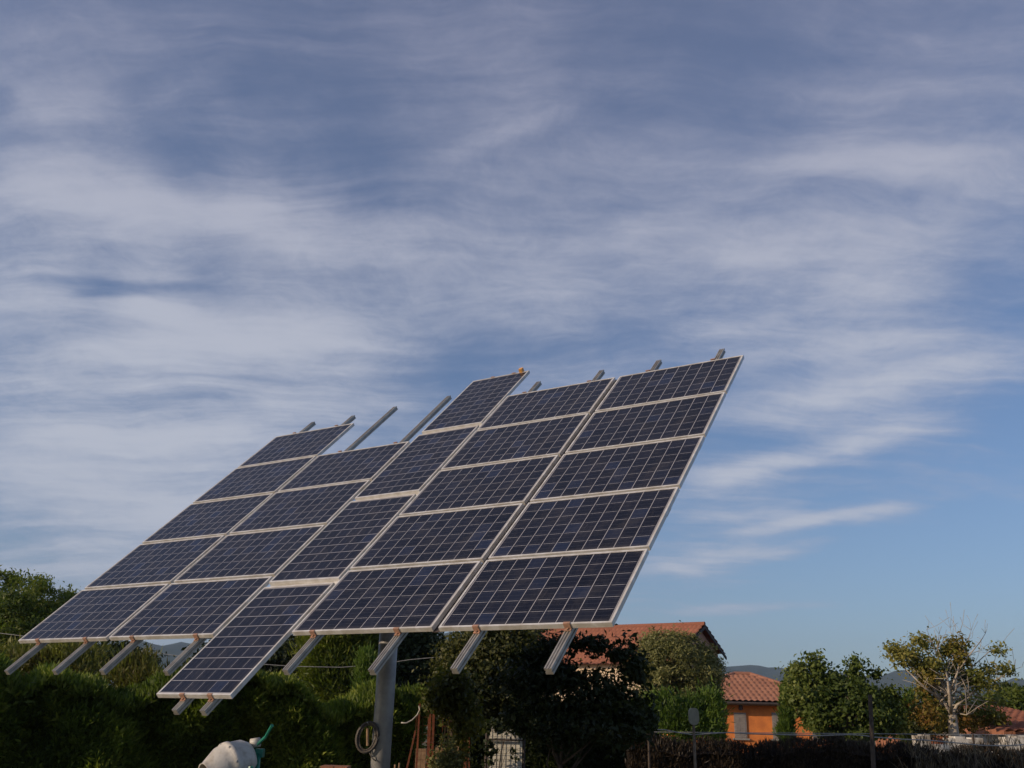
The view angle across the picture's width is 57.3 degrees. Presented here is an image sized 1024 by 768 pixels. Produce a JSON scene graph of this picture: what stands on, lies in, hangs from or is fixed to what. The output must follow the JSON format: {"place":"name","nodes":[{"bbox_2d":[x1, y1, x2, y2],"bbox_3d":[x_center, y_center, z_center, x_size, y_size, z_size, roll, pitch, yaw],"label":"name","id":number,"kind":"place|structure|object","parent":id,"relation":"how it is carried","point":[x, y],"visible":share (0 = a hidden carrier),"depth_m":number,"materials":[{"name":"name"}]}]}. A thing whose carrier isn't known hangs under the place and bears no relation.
{"place":"outdoors","nodes":[
{"label":"outdoors","id":0,"kind":"place"},
{"bbox_2d":[0,633,435,667],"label":"overhead cable","id":1,"kind":"object","parent":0,"point":[268,664],"visible":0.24,"depth_m":25.89,"materials":[{"name":"metal"}]},
{"bbox_2d":[0,0,1023,682],"label":"sky","id":2,"kind":"structure","parent":0,"point":[228,228],"materials":[{"name":"blue"}]},
{"bbox_2d":[90,631,1023,704],"bbox_3d":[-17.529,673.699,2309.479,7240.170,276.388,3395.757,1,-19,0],"label":"hills","id":3,"kind":"structure","parent":0,"point":[768,672],"depth_m":2500.53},
{"bbox_2d":[650,729,1023,745],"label":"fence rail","id":4,"kind":"object","parent":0,"point":[838,735],"visible":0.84,"depth_m":14.27,"materials":[{"name":"metal"}]},
{"bbox_2d":[875,732,947,752],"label":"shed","id":5,"kind":"structure","parent":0,"point":[884,741],"depth_m":33.72,"materials":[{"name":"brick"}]},
{"bbox_2d":[912,734,1023,759],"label":"whitewashed wall","id":6,"kind":"structure","parent":0,"point":[959,739],"depth_m":19.25,"materials":[{"name":"white paint"}]},
{"bbox_2d":[959,705,1023,734],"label":"shed","id":7,"kind":"structure","parent":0,"point":[1017,714],"depth_m":28.96,"materials":[{"name":"tile"}]},
{"bbox_2d":[999,680,1016,690],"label":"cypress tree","id":8,"kind":"object","parent":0,"point":[1006,684],"visible":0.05,"depth_m":43.89,"materials":[{"name":"green plant"}]},
{"bbox_3d":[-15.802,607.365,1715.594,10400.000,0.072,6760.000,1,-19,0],"label":"ground","id":9,"kind":"structure","parent":0,"visible":0},
{"bbox_2d":[0,565,80,648],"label":"tree","id":10,"kind":"object","parent":9,"relation":"on","point":[26,611],"visible":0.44,"depth_m":35.44,"materials":[{"name":"green plant"}]},
{"bbox_2d":[0,633,116,683],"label":"dry shrub","id":11,"kind":"object","parent":9,"relation":"on","point":[86,661],"visible":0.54,"depth_m":20.54,"materials":[{"name":"green plant"}]},
{"bbox_2d":[26,639,169,686],"bbox_3d":[-11.020,7.746,23.407,5.478,3.685,3.118,-15,-25,38],"label":"dark shrub","id":12,"kind":"object","parent":9,"relation":"on","point":[117,645],"visible":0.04,"depth_m":23.01,"materials":[{"name":"green plant"}]},
{"bbox_2d":[98,642,191,689],"bbox_3d":[-6.541,6.308,17.750,2.825,2.816,1.728,1,-19,0],"label":"feathery shrub","id":13,"kind":"object","parent":9,"relation":"on","point":[131,668],"visible":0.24,"depth_m":17.92,"materials":[{"name":"green plant"}]},
{"bbox_2d":[0,650,431,767],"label":"conifer hedge","id":14,"kind":"object","parent":9,"relation":"on","point":[66,718],"visible":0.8,"depth_m":13.63,"materials":[{"name":"green plant"}]},
{"bbox_2d":[198,724,273,767],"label":"cement mixer","id":15,"kind":"object","parent":9,"relation":"on","point":[237,754],"visible":1,"depth_m":8.07,"materials":[{"name":"beige paint"}]},
{"bbox_2d":[173,633,307,686],"bbox_3d":[-8.733,10.122,31.462,5.701,4.682,4.439,1,-19,0],"label":"dark tree","id":16,"kind":"object","parent":9,"relation":"on","point":[280,656],"visible":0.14,"depth_m":30.84,"materials":[{"name":"green plant"}]},
{"bbox_2d":[320,765,336,767],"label":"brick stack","id":17,"kind":"object","parent":9,"relation":"on","point":[327,766],"visible":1,"depth_m":9.72,"materials":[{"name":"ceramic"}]},
{"bbox_2d":[334,765,350,767],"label":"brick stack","id":18,"kind":"object","parent":9,"relation":"on","point":[343,766],"visible":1,"depth_m":9.74,"materials":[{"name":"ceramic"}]},
{"bbox_2d":[287,633,403,702],"bbox_3d":[-5.115,8.764,28.558,3.594,5.469,3.706,1,-19,0],"label":"yellow green conifer","id":19,"kind":"object","parent":9,"relation":"on","point":[324,679],"visible":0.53,"depth_m":27.79,"materials":[{"name":"green plant"}]},
{"bbox_2d":[348,640,377,690],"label":"slim cypress","id":20,"kind":"object","parent":9,"relation":"on","point":[363,663],"visible":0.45,"depth_m":23.81,"materials":[{"name":"green plant"}]},
{"bbox_2d":[4,348,743,767],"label":"solar tracker","id":21,"kind":"object","parent":9,"relation":"on","point":[478,508],"visible":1,"depth_m":10.29,"materials":[{"name":"glass"}]},
{"bbox_2d":[355,721,379,760],"bbox_3d":[-1.634,4.063,10.665,0.304,0.431,0.072,4,-20,-7],"label":"cable coil","id":22,"kind":"object","parent":21,"relation":"hanging from","point":[372,747],"visible":1,"depth_m":10.67,"materials":[{"name":"rubber"}]},
{"bbox_2d":[401,706,419,723],"bbox_3d":[-1.493,4.887,13.851,0.279,0.263,0.023,1,-19,0],"label":"hose","id":23,"kind":"object","parent":21,"relation":"attached to","point":[412,719],"visible":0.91,"depth_m":13.82,"materials":[{"name":"plastic"}]},
{"bbox_2d":[376,631,464,688],"bbox_3d":[-3.271,9.317,29.604,3.595,5.255,3.115,1,-19,0],"label":"dark tree","id":24,"kind":"object","parent":9,"relation":"on","point":[414,645],"visible":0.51,"depth_m":28.99,"materials":[{"name":"green plant"}]},
{"bbox_2d":[415,746,458,767],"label":"board","id":25,"kind":"object","parent":9,"relation":"on","point":[422,757],"visible":0.4,"depth_m":14.31,"materials":[{"name":"brown wood"}]},
{"bbox_2d":[406,703,469,767],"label":"rusty frame","id":26,"kind":"object","parent":9,"relation":"on","point":[428,733],"visible":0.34,"depth_m":14.01,"materials":[{"name":"metal"}]},
{"bbox_2d":[425,731,473,767],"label":"bush","id":27,"kind":"object","parent":9,"relation":"on","point":[446,757],"visible":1,"depth_m":13.22,"materials":[{"name":"green plant"}]},
{"bbox_2d":[414,661,490,761],"bbox_3d":[-0.882,5.244,13.650,1.131,2.368,0.911,1,-19,0],"label":"climbing vine","id":28,"kind":"object","parent":9,"relation":"on","point":[451,695],"visible":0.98,"depth_m":13.68,"materials":[{"name":"green plant"}]},
{"bbox_2d":[412,629,581,763],"bbox_3d":[-0.324,6.091,17.936,2.837,3.670,2.534,14,-23,-32],"label":"brown green tree","id":29,"kind":"object","parent":9,"relation":"on","point":[494,649],"visible":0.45,"depth_m":17.74,"materials":[{"name":"green plant"}]},
{"bbox_2d":[481,716,519,767],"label":"ivy","id":30,"kind":"object","parent":9,"relation":"on","point":[494,724],"visible":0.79,"depth_m":14.80,"materials":[{"name":"green plant"}]},
{"bbox_2d":[484,727,524,767],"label":"gate","id":31,"kind":"structure","parent":9,"relation":"on","point":[508,745],"depth_m":15.09,"materials":[{"name":"white metal"}]},
{"bbox_2d":[425,709,659,767],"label":"ivy hedge","id":32,"kind":"object","parent":9,"relation":"on","point":[592,758],"visible":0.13,"depth_m":18.81,"materials":[{"name":"green plant"}]},
{"bbox_2d":[489,623,671,767],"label":"dark broadleaf tree","id":33,"kind":"object","parent":9,"relation":"on","point":[608,710],"visible":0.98,"depth_m":12.30,"materials":[{"name":"green plant"}]},
{"bbox_2d":[514,622,726,700],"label":"farmhouse","id":34,"kind":"object","parent":9,"relation":"on","point":[706,635],"visible":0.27,"depth_m":47.39,"materials":[{"name":"tile"}]},
{"bbox_2d":[616,620,733,742],"bbox_3d":[5.040,9.825,29.462,3.793,4.567,3.529,1,-19,0],"label":"olive tree","id":35,"kind":"object","parent":9,"relation":"on","point":[684,654],"visible":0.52,"depth_m":29.05,"materials":[{"name":"green plant"}]},
{"bbox_2d":[631,675,734,749],"bbox_3d":[4.550,9.307,25.396,3.199,2.809,2.300,1,-19,0],"label":"green shrub","id":36,"kind":"object","parent":9,"relation":"on","point":[674,713],"visible":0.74,"depth_m":25.23,"materials":[{"name":"green plant"}]},
{"bbox_2d":[688,708,698,767],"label":"marker post","id":37,"kind":"object","parent":9,"relation":"on","point":[693,716],"visible":1,"depth_m":13.16,"materials":[{"name":"grey metal"}]},
{"bbox_2d":[713,680,728,741],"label":"cypress tree","id":38,"kind":"object","parent":9,"relation":"on","point":[724,735],"visible":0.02,"depth_m":31.84,"materials":[{"name":"green plant"}]},
{"bbox_2d":[662,671,825,752],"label":"orange house","id":39,"kind":"structure","parent":9,"relation":"on","point":[754,699],"depth_m":38.26,"materials":[{"name":"paint"}]},
{"bbox_2d":[772,681,799,747],"bbox_3d":[8.315,10.344,28.223,0.990,2.917,0.919,1,-19,0],"label":"cypress tree","id":40,"kind":"object","parent":9,"relation":"on","point":[786,723],"visible":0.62,"depth_m":28.18,"materials":[{"name":"green plant"}]},
{"bbox_2d":[624,732,1023,767],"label":"brushwood hedge","id":41,"kind":"object","parent":9,"relation":"on","point":[821,752],"visible":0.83,"depth_m":16.37,"materials":[{"name":"plant"}]},
{"bbox_2d":[647,732,1004,767],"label":"wire fence","id":42,"kind":"object","parent":9,"relation":"on","point":[973,740],"visible":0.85,"depth_m":16.11,"materials":[{"name":"grey metal"}]},
{"bbox_2d":[774,648,911,744],"bbox_3d":[8.270,8.289,23.157,3.384,3.415,2.512,1,-19,0],"label":"fig tree","id":43,"kind":"object","parent":9,"relation":"on","point":[829,701],"visible":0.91,"depth_m":22.88,"materials":[{"name":"green plant"}]},
{"bbox_2d":[868,694,875,767],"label":"timber post","id":44,"kind":"object","parent":9,"relation":"on","point":[872,740],"visible":1,"depth_m":14.08,"materials":[{"name":"brown wood"}]},
{"bbox_2d":[897,684,919,742],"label":"cypress tree","id":45,"kind":"object","parent":9,"relation":"on","point":[911,696],"visible":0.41,"depth_m":28.28,"materials":[{"name":"green plant"}]},
{"bbox_2d":[896,703,964,743],"bbox_3d":[12.514,10.716,28.117,2.290,2.374,2.308,16,-24,-36],"label":"brown tree","id":46,"kind":"object","parent":9,"relation":"on","point":[922,730],"visible":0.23,"depth_m":27.93,"materials":[{"name":"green plant"}]},
{"bbox_2d":[878,603,1023,735],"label":"autumn tree","id":47,"kind":"object","parent":9,"relation":"on","point":[931,672],"visible":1,"depth_m":23.01,"materials":[{"name":"green plant"}]},
{"bbox_2d":[891,728,1023,767],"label":"dry weeds","id":48,"kind":"object","parent":9,"relation":"on","point":[969,754],"visible":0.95,"depth_m":15.49,"materials":[{"name":"plant"}]},
{"bbox_2d":[957,718,1023,742],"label":"shed","id":49,"kind":"structure","parent":9,"relation":"on","point":[1017,725],"depth_m":23.48,"materials":[{"name":"ceramic"}]},
{"bbox_2d":[971,678,1023,710],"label":"green tree","id":50,"kind":"object","parent":9,"relation":"on","point":[1015,695],"visible":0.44,"depth_m":39.54,"materials":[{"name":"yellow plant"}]}
]}

